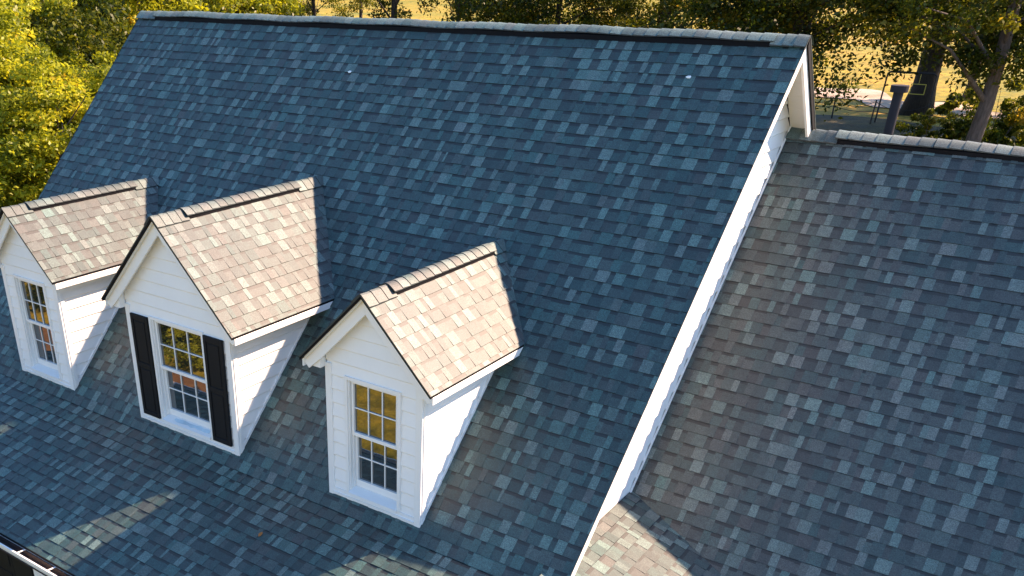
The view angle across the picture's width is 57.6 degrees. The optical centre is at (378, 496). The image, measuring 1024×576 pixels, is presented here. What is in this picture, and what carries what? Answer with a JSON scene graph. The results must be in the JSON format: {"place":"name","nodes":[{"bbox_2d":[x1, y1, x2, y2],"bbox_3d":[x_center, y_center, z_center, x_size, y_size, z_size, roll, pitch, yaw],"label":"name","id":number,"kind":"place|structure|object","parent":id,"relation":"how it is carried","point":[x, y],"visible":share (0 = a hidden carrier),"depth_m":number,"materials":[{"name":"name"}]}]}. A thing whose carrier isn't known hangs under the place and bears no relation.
{"place":"outdoors","nodes":[
{"label":"outdoors","id":0,"kind":"place"},
{"bbox_2d":[0,11,1023,575],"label":"house","id":1,"kind":"structure","parent":0,"point":[410,297],"depth_m":10.09,"materials":[{"name":"tile"}]},
{"bbox_2d":[75,0,1023,133],"bbox_3d":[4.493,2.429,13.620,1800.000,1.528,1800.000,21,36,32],"label":"ground","id":2,"kind":"structure","parent":0,"point":[943,89],"depth_m":88.71,"materials":[{"name":"yellow plant"}]},
{"bbox_2d":[0,0,79,206],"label":"tree","id":3,"kind":"object","parent":2,"relation":"on","point":[7,46],"visible":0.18,"depth_m":30.12,"materials":[{"name":"green plant"}]},
{"bbox_2d":[0,0,89,188],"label":"tree","id":4,"kind":"object","parent":2,"relation":"on","point":[74,58],"visible":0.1,"depth_m":34.42,"materials":[{"name":"green plant"}]},
{"bbox_2d":[0,46,111,207],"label":"tree","id":5,"kind":"object","parent":2,"relation":"on","point":[20,153],"visible":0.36,"depth_m":28.51,"materials":[{"name":"green plant"}]},
{"bbox_2d":[3,0,136,170],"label":"tree","id":6,"kind":"object","parent":2,"relation":"on","point":[77,22],"visible":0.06,"depth_m":34.91,"materials":[{"name":"green plant"}]},
{"bbox_2d":[4,0,141,68],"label":"tree","id":7,"kind":"object","parent":2,"relation":"on","point":[120,29],"visible":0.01,"depth_m":41.43,"materials":[{"name":"green plant"}]},
{"bbox_2d":[56,51,116,131],"bbox_3d":[-9.785,-12.810,35.099,7.432,7.544,7.658,21,36,32],"label":"tree","id":8,"kind":"object","parent":2,"relation":"on","point":[103,57],"visible":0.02,"depth_m":34.18,"materials":[{"name":"green plant"}]},
{"bbox_2d":[41,0,246,71],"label":"tree","id":9,"kind":"object","parent":2,"relation":"on","point":[192,5],"visible":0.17,"depth_m":41.11,"materials":[{"name":"green plant"}]},
{"bbox_2d":[145,0,305,15],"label":"tree","id":10,"kind":"object","parent":2,"relation":"on","point":[250,10],"visible":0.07,"depth_m":46.23,"materials":[{"name":"green plant"}]},
{"bbox_2d":[162,0,305,15],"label":"tree","id":11,"kind":"object","parent":2,"relation":"on","point":[290,5],"visible":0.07,"depth_m":48.18,"materials":[{"name":"green plant"}]},
{"bbox_2d":[299,0,347,15],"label":"tree","id":12,"kind":"object","parent":2,"relation":"on","point":[335,8],"visible":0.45,"depth_m":61.63,"materials":[{"name":"green plant"}]},
{"bbox_2d":[301,0,367,15],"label":"tree","id":13,"kind":"object","parent":2,"relation":"on","point":[314,11],"visible":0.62,"depth_m":55.62,"materials":[{"name":"green plant"}]},
{"bbox_2d":[321,0,397,17],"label":"tree","id":14,"kind":"object","parent":2,"relation":"on","point":[359,7],"visible":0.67,"depth_m":54.83,"materials":[{"name":"green plant"}]},
{"bbox_2d":[332,0,437,18],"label":"tree","id":15,"kind":"object","parent":2,"relation":"on","point":[393,9],"visible":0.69,"depth_m":52.98,"materials":[{"name":"green plant"}]},
{"bbox_2d":[416,0,496,21],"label":"tree","id":16,"kind":"object","parent":2,"relation":"on","point":[424,3],"visible":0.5,"depth_m":52.62,"materials":[{"name":"green plant"}]},
{"bbox_2d":[439,0,618,24],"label":"tree","id":17,"kind":"object","parent":2,"relation":"on","point":[573,10],"visible":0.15,"depth_m":52.35,"materials":[{"name":"green plant"}]},
{"bbox_2d":[450,0,649,27],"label":"tree","id":18,"kind":"object","parent":2,"relation":"on","point":[528,4],"visible":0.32,"depth_m":50.02,"materials":[{"name":"green plant"}]},
{"bbox_2d":[575,0,721,28],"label":"tree","id":19,"kind":"object","parent":2,"relation":"on","point":[671,7],"visible":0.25,"depth_m":51.10,"materials":[{"name":"green plant"}]},
{"bbox_2d":[674,0,855,59],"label":"tree","id":20,"kind":"object","parent":2,"relation":"on","point":[753,11],"visible":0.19,"depth_m":39.29,"materials":[{"name":"green plant"}]},
{"bbox_2d":[613,0,1008,121],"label":"tree","id":21,"kind":"object","parent":2,"relation":"on","point":[800,10],"visible":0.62,"depth_m":36.26,"materials":[{"name":"green plant"}]},
{"bbox_2d":[740,0,892,97],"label":"tree","id":22,"kind":"object","parent":2,"relation":"on","point":[849,80],"visible":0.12,"depth_m":44.91,"materials":[{"name":"green plant"}]},
{"bbox_2d":[815,95,964,123],"bbox_3d":[31.653,-24.158,57.893,1.130,1.809,11.622,-20,36,-31],"label":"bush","id":23,"kind":"object","parent":2,"relation":"on","point":[930,104],"visible":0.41,"depth_m":57.64,"materials":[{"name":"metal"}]},
{"bbox_2d":[778,0,1023,116],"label":"tree","id":24,"kind":"object","parent":2,"relation":"on","point":[912,101],"visible":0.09,"depth_m":60.99,"materials":[{"name":"green plant"}]},
{"bbox_2d":[874,71,936,121],"bbox_3d":[32.867,-24.703,57.147,2.950,3.261,0.120,21,36,32],"label":"swing frame","id":25,"kind":"object","parent":2,"relation":"on","point":[926,73],"visible":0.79,"depth_m":56.51,"materials":[{"name":"metal"}]},
{"bbox_2d":[815,115,1016,141],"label":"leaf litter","id":26,"kind":"object","parent":2,"relation":"on","point":[852,123],"visible":0.09,"depth_m":57.69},
{"bbox_2d":[895,108,958,138],"bbox_3d":[29.743,-20.017,49.880,3.151,2.206,3.796,21,36,32],"label":"bush","id":27,"kind":"object","parent":2,"relation":"on","point":[927,124],"visible":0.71,"depth_m":49.43,"materials":[{"name":"green plant"}]},
{"bbox_2d":[854,0,1023,142],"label":"tree","id":28,"kind":"object","parent":2,"relation":"on","point":[1010,20],"visible":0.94,"depth_m":33.94,"materials":[{"name":"green plant"}]},
{"bbox_2d":[922,0,1023,99],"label":"tree","id":29,"kind":"object","parent":2,"relation":"on","point":[976,76],"visible":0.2,"depth_m":39.32,"materials":[{"name":"green plant"}]},
{"bbox_2d":[934,77,1023,146],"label":"bush","id":30,"kind":"object","parent":2,"relation":"on","point":[993,135],"visible":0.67,"depth_m":45.47,"materials":[{"name":"green plant"}]},
{"bbox_2d":[962,1,1022,99],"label":"tree","id":31,"kind":"object","parent":2,"relation":"on","point":[963,96],"visible":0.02,"depth_m":69.14,"materials":[{"name":"green plant"}]},
{"bbox_2d":[994,96,1023,145],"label":"bush","id":32,"kind":"object","parent":2,"relation":"on","point":[1010,132],"visible":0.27,"depth_m":47.65,"materials":[{"name":"green plant"}]},
{"bbox_2d":[814,87,1004,119],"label":"dirt path","id":33,"kind":"structure","parent":0,"point":[873,96],"depth_m":70.58,"materials":[{"name":"beige soil"}]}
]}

